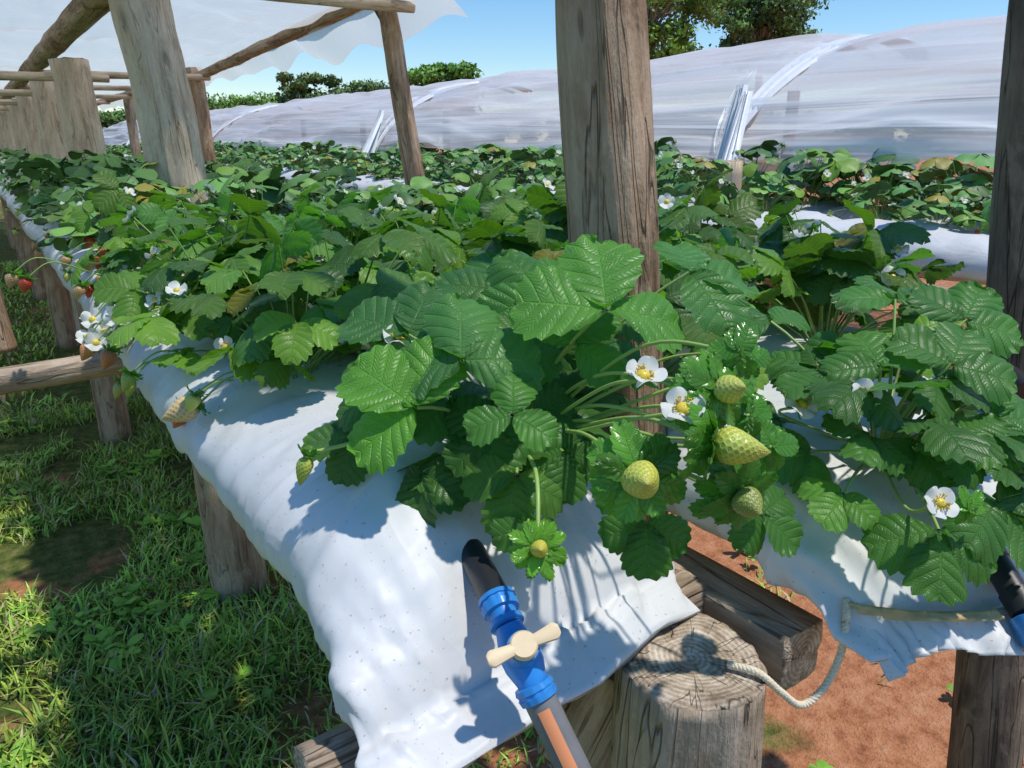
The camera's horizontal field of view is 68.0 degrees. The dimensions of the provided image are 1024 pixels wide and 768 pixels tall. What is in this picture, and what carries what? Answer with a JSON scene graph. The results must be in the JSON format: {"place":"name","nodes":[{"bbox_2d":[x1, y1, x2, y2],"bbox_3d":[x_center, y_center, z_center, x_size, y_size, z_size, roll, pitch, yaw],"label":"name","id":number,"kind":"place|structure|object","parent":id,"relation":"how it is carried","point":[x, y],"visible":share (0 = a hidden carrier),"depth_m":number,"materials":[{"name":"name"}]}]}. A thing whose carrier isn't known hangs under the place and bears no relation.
{"place":"outdoors","nodes":[
{"label":"outdoors","id":0,"kind":"place"},
{"bbox_2d":[0,288,17,353],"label":"wooden post","id":1,"kind":"object","parent":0,"point":[8,343],"visible":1,"depth_m":1.86,"materials":[{"name":"brown wood"}]},
{"bbox_2d":[0,259,946,767],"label":"grass","id":2,"kind":"structure","parent":0,"point":[212,651],"depth_m":2.18,"materials":[{"name":"green plant"}]},
{"bbox_2d":[0,149,1023,767],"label":"ground","id":3,"kind":"structure","parent":0,"point":[858,715],"depth_m":2.12,"materials":[{"name":"soil"}]},
{"bbox_2d":[0,105,15,150],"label":"wooden post","id":4,"kind":"object","parent":3,"relation":"on","point":[8,133],"visible":0.08,"depth_m":9.07,"materials":[{"name":"brown wood"}]},
{"bbox_2d":[7,98,25,155],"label":"wooden post","id":5,"kind":"object","parent":3,"relation":"on","point":[15,119],"visible":0.1,"depth_m":7.76,"materials":[{"name":"brown wood"}]},
{"bbox_2d":[9,210,27,270],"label":"support post","id":6,"kind":"object","parent":3,"relation":"on","point":[18,240],"visible":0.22,"depth_m":8.46,"materials":[{"name":"brown wood"}]},
{"bbox_2d":[15,96,41,155],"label":"wooden post","id":7,"kind":"object","parent":3,"relation":"on","point":[28,121],"visible":0.12,"depth_m":6.49,"materials":[{"name":"brown wood"}]},
{"bbox_2d":[19,220,46,300],"bbox_3d":[-4.308,-1.210,6.827,0.137,0.940,0.139,-12,21,-33],"label":"support post","id":8,"kind":"object","parent":3,"relation":"on","point":[39,290],"visible":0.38,"depth_m":6.83,"materials":[{"name":"brown wood"}]},
{"bbox_2d":[29,81,80,330],"bbox_3d":[-3.193,-1.229,5.463,0.214,1.816,0.209,-13,22,-33],"label":"wooden post","id":9,"kind":"object","parent":3,"relation":"on","point":[49,124],"visible":0.14,"depth_m":5.20,"materials":[{"name":"brown wood"}]},
{"bbox_2d":[37,246,78,349],"bbox_3d":[-3.112,-0.682,5.183,0.145,0.941,0.141,-12,21,-33],"label":"support post","id":10,"kind":"object","parent":3,"relation":"on","point":[61,310],"visible":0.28,"depth_m":5.19,"materials":[{"name":"brown wood"}]},
{"bbox_2d":[48,57,142,396],"bbox_3d":[-2.244,-0.805,4.162,0.211,1.810,0.262,-8,19,-18],"label":"wooden post","id":11,"kind":"object","parent":3,"relation":"on","point":[77,105],"visible":0.31,"depth_m":3.88,"materials":[{"name":"brown wood"}]},
{"bbox_2d":[0,0,467,114],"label":"plastic roof shelter","id":12,"kind":"object","parent":11,"relation":"on","point":[231,40],"visible":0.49,"depth_m":4.20,"materials":[{"name":"white plastic"}]},
{"bbox_2d":[305,258,1023,681],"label":"grow bag","id":13,"kind":"object","parent":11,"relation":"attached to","point":[897,628],"visible":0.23,"depth_m":0.76,"materials":[{"name":"white plastic"}]},
{"bbox_2d":[176,177,290,221],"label":"strawberry plant","id":14,"kind":"object","parent":13,"relation":"on","point":[217,184],"visible":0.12,"depth_m":2.59,"materials":[{"name":"green plant"}]},
{"bbox_2d":[183,166,312,220],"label":"strawberry plant","id":15,"kind":"object","parent":13,"relation":"on","point":[270,175],"visible":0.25,"depth_m":2.37,"materials":[{"name":"green plant"}]},
{"bbox_2d":[225,183,300,220],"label":"strawberry plant","id":16,"kind":"object","parent":13,"relation":"in","point":[270,196],"visible":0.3,"depth_m":2.49,"materials":[{"name":"green plant"}]},
{"bbox_2d":[270,190,337,215],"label":"strawberry plant","id":17,"kind":"object","parent":13,"relation":"on","point":[283,211],"visible":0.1,"depth_m":2.39,"materials":[{"name":"green plant"}]},
{"bbox_2d":[278,184,408,267],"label":"strawberry plant","id":18,"kind":"object","parent":13,"relation":"on","point":[349,216],"visible":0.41,"depth_m":1.73,"materials":[{"name":"green plant"}]},
{"bbox_2d":[317,191,422,262],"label":"strawberry plant","id":19,"kind":"object","parent":13,"relation":"on","point":[349,197],"visible":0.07,"depth_m":2.08,"materials":[{"name":"green plant"}]},
{"bbox_2d":[352,188,481,288],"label":"strawberry plant","id":20,"kind":"object","parent":13,"relation":"on","point":[443,217],"visible":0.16,"depth_m":1.51,"materials":[{"name":"green plant"}]},
{"bbox_2d":[374,196,483,273],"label":"strawberry plant","id":21,"kind":"object","parent":13,"relation":"on","point":[462,208],"visible":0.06,"depth_m":1.81,"materials":[{"name":"green plant"}]},
{"bbox_2d":[436,193,567,271],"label":"strawberry plant","id":22,"kind":"object","parent":13,"relation":"on","point":[529,238],"visible":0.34,"depth_m":1.41,"materials":[{"name":"green plant"}]},
{"bbox_2d":[462,220,563,263],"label":"strawberry plant","id":23,"kind":"object","parent":13,"relation":"in","point":[493,246],"visible":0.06,"depth_m":1.25,"materials":[{"name":"green plant"}]},
{"bbox_2d":[557,240,768,391],"bbox_3d":[0.191,-0.087,1.053,0.336,0.276,0.391,8,25,17],"label":"strawberry plant","id":24,"kind":"object","parent":13,"relation":"on","point":[692,329],"visible":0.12,"depth_m":1.00,"materials":[{"name":"green plant"}]},
{"bbox_2d":[659,216,759,356],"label":"strawberry plant","id":25,"kind":"object","parent":13,"relation":"on","point":[668,272],"visible":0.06,"depth_m":1.26,"materials":[{"name":"green plant"}]},
{"bbox_2d":[729,275,1023,606],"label":"strawberry plant","id":26,"kind":"object","parent":13,"relation":"on","point":[955,443],"visible":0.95,"depth_m":0.76,"materials":[{"name":"green plant"}]},
{"bbox_2d":[990,547,1023,647],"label":"irrigation hose","id":27,"kind":"object","parent":13,"relation":"attached to","point":[1007,579],"visible":0.47,"depth_m":0.73,"materials":[{"name":"black plastic"}]},
{"bbox_2d":[75,299,132,448],"bbox_3d":[-1.914,-0.154,3.538,0.142,0.942,0.140,-12,21,-33],"label":"support post","id":28,"kind":"object","parent":3,"relation":"on","point":[113,420],"visible":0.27,"depth_m":3.58,"materials":[{"name":"brown wood"}]},
{"bbox_2d":[0,352,123,394],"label":"wooden rail","id":29,"kind":"object","parent":28,"relation":"attached to","point":[37,375],"visible":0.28,"depth_m":1.75,"materials":[{"name":"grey wood"}]},
{"bbox_2d":[122,93,140,158],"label":"wooden post","id":30,"kind":"object","parent":3,"relation":"on","point":[132,128],"visible":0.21,"depth_m":8.64,"materials":[{"name":"brown wood"}]},
{"bbox_2d":[108,0,210,204],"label":"wooden post","id":31,"kind":"object","parent":3,"relation":"on","point":[162,96],"visible":0.27,"depth_m":2.62,"materials":[{"name":"brown wood"}]},
{"bbox_2d":[186,67,215,163],"bbox_3d":[-2.486,-1.592,6.349,0.140,1.965,0.139,-3,18,1],"label":"wooden post","id":32,"kind":"object","parent":3,"relation":"on","point":[198,92],"visible":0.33,"depth_m":6.12,"materials":[{"name":"brown wood"}]},
{"bbox_2d":[191,462,268,603],"bbox_3d":[-0.900,0.233,2.332,0.171,0.945,0.170,-14,22,-32],"label":"support post","id":33,"kind":"object","parent":3,"relation":"on","point":[236,563],"visible":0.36,"depth_m":2.36,"materials":[{"name":"brown wood"}]},
{"bbox_2d":[378,11,428,204],"bbox_3d":[-0.426,-0.768,3.537,0.110,2.126,0.109,-7,18,2],"label":"wooden post","id":34,"kind":"object","parent":3,"relation":"on","point":[403,109],"visible":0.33,"depth_m":3.34,"materials":[{"name":"brown wood"}]},
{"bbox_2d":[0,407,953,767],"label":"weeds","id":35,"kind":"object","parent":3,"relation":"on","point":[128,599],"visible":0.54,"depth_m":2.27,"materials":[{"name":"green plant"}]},
{"bbox_2d":[99,59,981,154],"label":"treeline","id":36,"kind":"object","parent":3,"relation":"on","point":[427,74],"visible":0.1,"depth_m":68.17,"materials":[{"name":"green plant"}]},
{"bbox_2d":[102,15,1006,203],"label":"polytunnel","id":37,"kind":"structure","parent":3,"relation":"on","point":[929,91],"depth_m":4.73,"materials":[{"name":"white plastic"}]},
{"bbox_2d":[124,154,988,284],"bbox_3d":[-4.641,-3.224,11.299,0.509,0.226,23.406,-12,21,-33],"label":"grow bag","id":38,"kind":"object","parent":37,"relation":"attached to","point":[955,244],"visible":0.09,"depth_m":2.63,"materials":[{"name":"white plastic"}]},
{"bbox_2d":[340,149,383,177],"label":"strawberry plant","id":39,"kind":"object","parent":38,"relation":"on","point":[360,164],"visible":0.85,"depth_m":6.75,"materials":[{"name":"green plant"}]},
{"bbox_2d":[368,151,402,177],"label":"strawberry plant","id":40,"kind":"object","parent":38,"relation":"on","point":[377,158],"visible":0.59,"depth_m":6.48,"materials":[{"name":"green plant"}]},
{"bbox_2d":[435,152,486,193],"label":"strawberry plant","id":41,"kind":"object","parent":38,"relation":"on","point":[462,160],"visible":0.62,"depth_m":5.31,"materials":[{"name":"green plant"}]},
{"bbox_2d":[477,158,528,188],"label":"strawberry plant","id":42,"kind":"object","parent":38,"relation":"on","point":[507,162],"visible":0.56,"depth_m":4.97,"materials":[{"name":"green plant"}]},
{"bbox_2d":[515,159,564,190],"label":"strawberry plant","id":43,"kind":"object","parent":38,"relation":"on","point":[537,175],"visible":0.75,"depth_m":4.76,"materials":[{"name":"green plant"}]},
{"bbox_2d":[655,151,706,199],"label":"strawberry plant","id":44,"kind":"object","parent":38,"relation":"on","point":[668,157],"visible":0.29,"depth_m":3.87,"materials":[{"name":"green plant"}]},
{"bbox_2d":[657,159,738,203],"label":"strawberry plant","id":45,"kind":"object","parent":38,"relation":"on","point":[688,184],"visible":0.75,"depth_m":3.62,"materials":[{"name":"green plant"}]},
{"bbox_2d":[727,175,811,211],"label":"strawberry plant","id":46,"kind":"object","parent":38,"relation":"on","point":[759,186],"visible":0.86,"depth_m":3.44,"materials":[{"name":"green plant"}]},
{"bbox_2d":[827,180,932,220],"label":"strawberry plant","id":47,"kind":"object","parent":38,"relation":"on","point":[866,195],"visible":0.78,"depth_m":3.04,"materials":[{"name":"green plant"}]},
{"bbox_2d":[888,180,991,229],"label":"strawberry plant","id":48,"kind":"object","parent":38,"relation":"on","point":[967,218],"visible":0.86,"depth_m":2.73,"materials":[{"name":"green plant"}]},
{"bbox_2d":[260,164,983,230],"bbox_3d":[-4.041,-3.353,11.696,0.439,0.222,23.403,-12,21,-33],"label":"grow bag","id":49,"kind":"object","parent":37,"relation":"attached to","point":[827,207],"visible":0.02,"depth_m":3.73,"materials":[{"name":"white plastic"}]},
{"bbox_2d":[507,147,561,184],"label":"strawberry plant","id":50,"kind":"object","parent":49,"relation":"on","point":[519,156],"visible":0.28,"depth_m":5.55,"materials":[{"name":"green plant"}]},
{"bbox_2d":[654,137,697,194],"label":"strawberry plant","id":51,"kind":"object","parent":49,"relation":"on","point":[661,146],"visible":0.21,"depth_m":4.59,"materials":[{"name":"green plant"}]},
{"bbox_2d":[696,140,792,200],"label":"strawberry plant","id":52,"kind":"object","parent":49,"relation":"on","point":[765,148],"visible":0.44,"depth_m":4.04,"materials":[{"name":"green plant"}]},
{"bbox_2d":[768,148,863,210],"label":"strawberry plant","id":53,"kind":"object","parent":49,"relation":"on","point":[811,154],"visible":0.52,"depth_m":3.78,"materials":[{"name":"green plant"}]},
{"bbox_2d":[799,148,919,213],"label":"strawberry plant","id":54,"kind":"object","parent":49,"relation":"on","point":[845,166],"visible":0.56,"depth_m":3.69,"materials":[{"name":"green plant"}]},
{"bbox_2d":[825,162,946,218],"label":"strawberry plant","id":55,"kind":"object","parent":49,"relation":"on","point":[890,169],"visible":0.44,"depth_m":3.55,"materials":[{"name":"green plant"}]},
{"bbox_2d":[898,164,983,208],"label":"strawberry plant","id":56,"kind":"object","parent":49,"relation":"on","point":[941,173],"visible":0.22,"depth_m":3.44,"materials":[{"name":"green plant"}]},
{"bbox_2d":[889,153,994,217],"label":"strawberry plant","id":57,"kind":"object","parent":49,"relation":"on","point":[976,181],"visible":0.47,"depth_m":3.16,"materials":[{"name":"green plant"}]},
{"bbox_2d":[555,0,667,523],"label":"wooden post","id":58,"kind":"object","parent":3,"relation":"on","point":[605,94],"visible":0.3,"depth_m":0.82,"materials":[{"name":"brown wood"}]},
{"bbox_2d":[673,546,822,690],"bbox_3d":[-0.463,-0.038,1.806,0.071,0.073,2.633,-12,21,-34],"label":"wooden rail","id":59,"kind":"object","parent":58,"relation":"attached to","point":[782,636],"visible":0.14,"depth_m":0.80,"materials":[{"name":"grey wood"}]},
{"bbox_2d":[611,613,766,767],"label":"support post","id":60,"kind":"object","parent":3,"relation":"on","point":[684,696],"visible":0.9,"depth_m":0.72,"materials":[{"name":"grey wood"}]},
{"bbox_2d":[0,186,699,767],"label":"grow bag","id":61,"kind":"object","parent":60,"relation":"on","point":[370,570],"visible":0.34,"depth_m":0.72,"materials":[{"name":"white plastic"}]},
{"bbox_2d":[5,154,92,215],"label":"strawberry plant","id":62,"kind":"object","parent":61,"relation":"on","point":[23,186],"visible":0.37,"depth_m":3.25,"materials":[{"name":"green plant"}]},
{"bbox_2d":[17,176,92,248],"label":"strawberry plant","id":63,"kind":"object","parent":61,"relation":"on","point":[50,206],"visible":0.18,"depth_m":2.66,"materials":[{"name":"green plant"}]},
{"bbox_2d":[10,157,101,237],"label":"strawberry plant","id":64,"kind":"object","parent":61,"relation":"on","point":[32,172],"visible":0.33,"depth_m":3.03,"materials":[{"name":"green plant"}]},
{"bbox_2d":[19,188,149,256],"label":"strawberry plant","id":65,"kind":"object","parent":61,"relation":"on","point":[64,216],"visible":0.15,"depth_m":2.40,"materials":[{"name":"green plant"}]},
{"bbox_2d":[34,164,148,201],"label":"strawberry plant","id":66,"kind":"object","parent":61,"relation":"on","point":[82,172],"visible":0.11,"depth_m":2.88,"materials":[{"name":"green plant"}]},
{"bbox_2d":[45,149,140,221],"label":"strawberry plant","id":67,"kind":"object","parent":61,"relation":"on","point":[108,161],"visible":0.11,"depth_m":3.23,"materials":[{"name":"green plant"}]},
{"bbox_2d":[37,182,161,282],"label":"strawberry plant","id":68,"kind":"object","parent":61,"relation":"on","point":[76,237],"visible":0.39,"depth_m":2.15,"materials":[{"name":"green plant"}]},
{"bbox_2d":[65,162,167,192],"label":"strawberry plant","id":69,"kind":"object","parent":61,"relation":"on","point":[140,174],"visible":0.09,"depth_m":2.62,"materials":[{"name":"green plant"}]},
{"bbox_2d":[66,169,223,286],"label":"strawberry plant","id":70,"kind":"object","parent":61,"relation":"on","point":[110,199],"visible":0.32,"depth_m":1.83,"materials":[{"name":"green plant"}]},
{"bbox_2d":[80,202,215,307],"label":"strawberry plant","id":71,"kind":"object","parent":61,"relation":"on","point":[149,213],"visible":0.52,"depth_m":1.58,"materials":[{"name":"green plant"}]},
{"bbox_2d":[119,182,194,213],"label":"strawberry plant","id":72,"kind":"object","parent":61,"relation":"on","point":[170,190],"visible":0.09,"depth_m":2.47,"materials":[{"name":"green plant"}]},
{"bbox_2d":[130,190,236,257],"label":"strawberry plant","id":73,"kind":"object","parent":61,"relation":"on","point":[156,198],"visible":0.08,"depth_m":2.14,"materials":[{"name":"green plant"}]},
{"bbox_2d":[127,187,286,258],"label":"strawberry plant","id":74,"kind":"object","parent":61,"relation":"on","point":[226,204],"visible":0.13,"depth_m":1.83,"materials":[{"name":"green plant"}]},
{"bbox_2d":[92,193,345,333],"bbox_3d":[-0.509,-0.205,1.314,0.420,0.260,0.370,13,26,30],"label":"strawberry plant","id":75,"kind":"object","parent":61,"relation":"on","point":[122,293],"visible":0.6,"depth_m":1.24,"materials":[{"name":"green plant"}]},
{"bbox_2d":[105,243,352,368],"bbox_3d":[-0.417,-0.120,1.214,0.350,0.218,0.340,0,18,-1],"label":"strawberry plant","id":76,"kind":"object","parent":61,"relation":"on","point":[148,329],"visible":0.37,"depth_m":1.13,"materials":[{"name":"green plant"}]},
{"bbox_2d":[176,210,337,296],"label":"strawberry plant","id":77,"kind":"object","parent":61,"relation":"on","point":[197,233],"visible":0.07,"depth_m":1.51,"materials":[{"name":"green plant"}]},
{"bbox_2d":[169,230,414,412],"bbox_3d":[-0.293,-0.085,1.052,0.352,0.240,0.297,2,18,7],"label":"strawberry plant","id":78,"kind":"object","parent":61,"relation":"on","point":[292,332],"visible":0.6,"depth_m":0.98,"materials":[{"name":"green plant"}]},
{"bbox_2d":[198,200,458,366],"bbox_3d":[-0.278,-0.161,1.251,0.428,0.273,0.368,-13,24,-28],"label":"strawberry plant","id":79,"kind":"object","parent":61,"relation":"on","point":[421,248],"visible":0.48,"depth_m":1.20,"materials":[{"name":"green plant"}]},
{"bbox_2d":[462,539,591,767],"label":"irrigation valve","id":80,"kind":"object","parent":61,"relation":"attached to","point":[517,653],"visible":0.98,"depth_m":0.60,"materials":[{"name":"blue plastic"}]},
{"bbox_2d":[296,234,802,581],"bbox_3d":[0.036,-0.001,0.742,0.488,0.281,0.386,4,18,14],"label":"strawberry plant","id":81,"kind":"object","parent":61,"relation":"on","point":[500,326],"visible":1,"depth_m":0.69,"materials":[{"name":"green plant"}]},
{"bbox_2d":[293,570,708,767],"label":"wooden rail","id":82,"kind":"object","parent":60,"relation":"attached to","point":[337,747],"visible":0.12,"depth_m":0.64,"materials":[{"name":"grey wood"}]},
{"bbox_2d":[539,675,613,767],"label":"wooden block","id":83,"kind":"structure","parent":60,"relation":"attached to","point":[589,716],"depth_m":0.82,"materials":[{"name":"brown wood"}]},
{"bbox_2d":[726,597,850,708],"bbox_3d":[0.271,0.263,0.729,0.127,0.101,0.032,-4,18,-13],"label":"rope","id":84,"kind":"object","parent":60,"relation":"attached to","point":[811,699],"visible":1,"depth_m":0.73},
{"bbox_2d":[647,0,733,106],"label":"tree","id":85,"kind":"object","parent":3,"relation":"on","point":[663,33],"visible":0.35,"depth_m":33.88,"materials":[{"name":"green plant"}]},
{"bbox_2d":[699,0,828,161],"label":"tree","id":86,"kind":"object","parent":3,"relation":"on","point":[764,20],"visible":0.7,"depth_m":38.80,"materials":[{"name":"green plant"}]},
{"bbox_2d":[946,0,1023,767],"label":"wooden post","id":87,"kind":"object","parent":3,"relation":"on","point":[987,724],"visible":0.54,"depth_m":1.27,"materials":[{"name":"wood"}]},
{"bbox_2d":[98,0,1008,136],"label":"sky","id":88,"kind":"structure","parent":0,"point":[500,36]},
{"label":"support post","id":89,"kind":"object","parent":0,"visible":0},
{"bbox_2d":[347,240,982,418],"bbox_3d":[-3.400,-1.779,6.866,0.396,0.154,14.485,-12,21,-33],"label":"grow bag","id":90,"kind":"object","parent":89,"relation":"on","point":[772,338],"visible":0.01,"depth_m":1.36,"materials":[{"name":"white plastic"}]},
{"bbox_2d":[205,158,263,181],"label":"strawberry plant","id":91,"kind":"object","parent":90,"relation":"on","point":[245,164],"visible":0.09,"depth_m":3.99,"materials":[{"name":"green plant"}]},
{"bbox_2d":[291,165,360,202],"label":"strawberry plant","id":92,"kind":"object","parent":90,"relation":"on","point":[348,176],"visible":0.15,"depth_m":3.42,"materials":[{"name":"green plant"}]},
{"bbox_2d":[291,175,362,204],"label":"strawberry plant","id":93,"kind":"object","parent":90,"relation":"on","point":[331,188],"visible":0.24,"depth_m":2.94,"materials":[{"name":"green plant"}]},
{"bbox_2d":[322,185,399,212],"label":"strawberry plant","id":94,"kind":"object","parent":90,"relation":"on","point":[338,197],"visible":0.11,"depth_m":2.66,"materials":[{"name":"green plant"}]},
{"bbox_2d":[369,184,435,222],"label":"strawberry plant","id":95,"kind":"object","parent":90,"relation":"on","point":[388,201],"visible":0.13,"depth_m":2.43,"materials":[{"name":"green plant"}]},
{"bbox_2d":[383,176,466,221],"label":"strawberry plant","id":96,"kind":"object","parent":90,"relation":"on","point":[417,183],"visible":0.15,"depth_m":2.63,"materials":[{"name":"green plant"}]},
{"bbox_2d":[4,228,905,427],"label":"strawberry flowers and berries","id":97,"kind":"object","parent":90,"relation":"on","point":[91,340],"visible":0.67,"depth_m":1.39,"materials":[{"name":"white plant"}]},
{"bbox_2d":[432,173,542,217],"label":"strawberry plant","id":98,"kind":"object","parent":90,"relation":"on","point":[474,185],"visible":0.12,"depth_m":2.34,"materials":[{"name":"green plant"}]},
{"bbox_2d":[434,167,554,268],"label":"strawberry plant","id":99,"kind":"object","parent":90,"relation":"on","point":[487,202],"visible":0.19,"depth_m":2.02,"materials":[{"name":"green plant"}]},
{"bbox_2d":[491,156,567,242],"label":"strawberry plant","id":100,"kind":"object","parent":90,"relation":"on","point":[551,211],"visible":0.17,"depth_m":1.76,"materials":[{"name":"green plant"}]},
{"bbox_2d":[658,168,793,283],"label":"strawberry plant","id":101,"kind":"object","parent":90,"relation":"on","point":[740,211],"visible":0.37,"depth_m":1.72,"materials":[{"name":"green plant"}]},
{"bbox_2d":[669,227,789,323],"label":"strawberry plant","id":102,"kind":"object","parent":90,"relation":"on","point":[726,237],"visible":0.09,"depth_m":1.44,"materials":[{"name":"green plant"}]},
{"bbox_2d":[734,198,964,330],"bbox_3d":[0.618,-0.231,1.496,0.430,0.268,0.410,-7,19,-22],"label":"strawberry plant","id":103,"kind":"object","parent":90,"relation":"on","point":[895,236],"visible":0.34,"depth_m":1.39,"materials":[{"name":"green plant"}]},
{"bbox_2d":[738,199,966,378],"bbox_3d":[0.550,-0.181,1.293,0.383,0.260,0.434,6,15,17],"label":"strawberry plant","id":104,"kind":"object","parent":90,"relation":"on","point":[810,273],"visible":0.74,"depth_m":1.21,"materials":[{"name":"green plant"}]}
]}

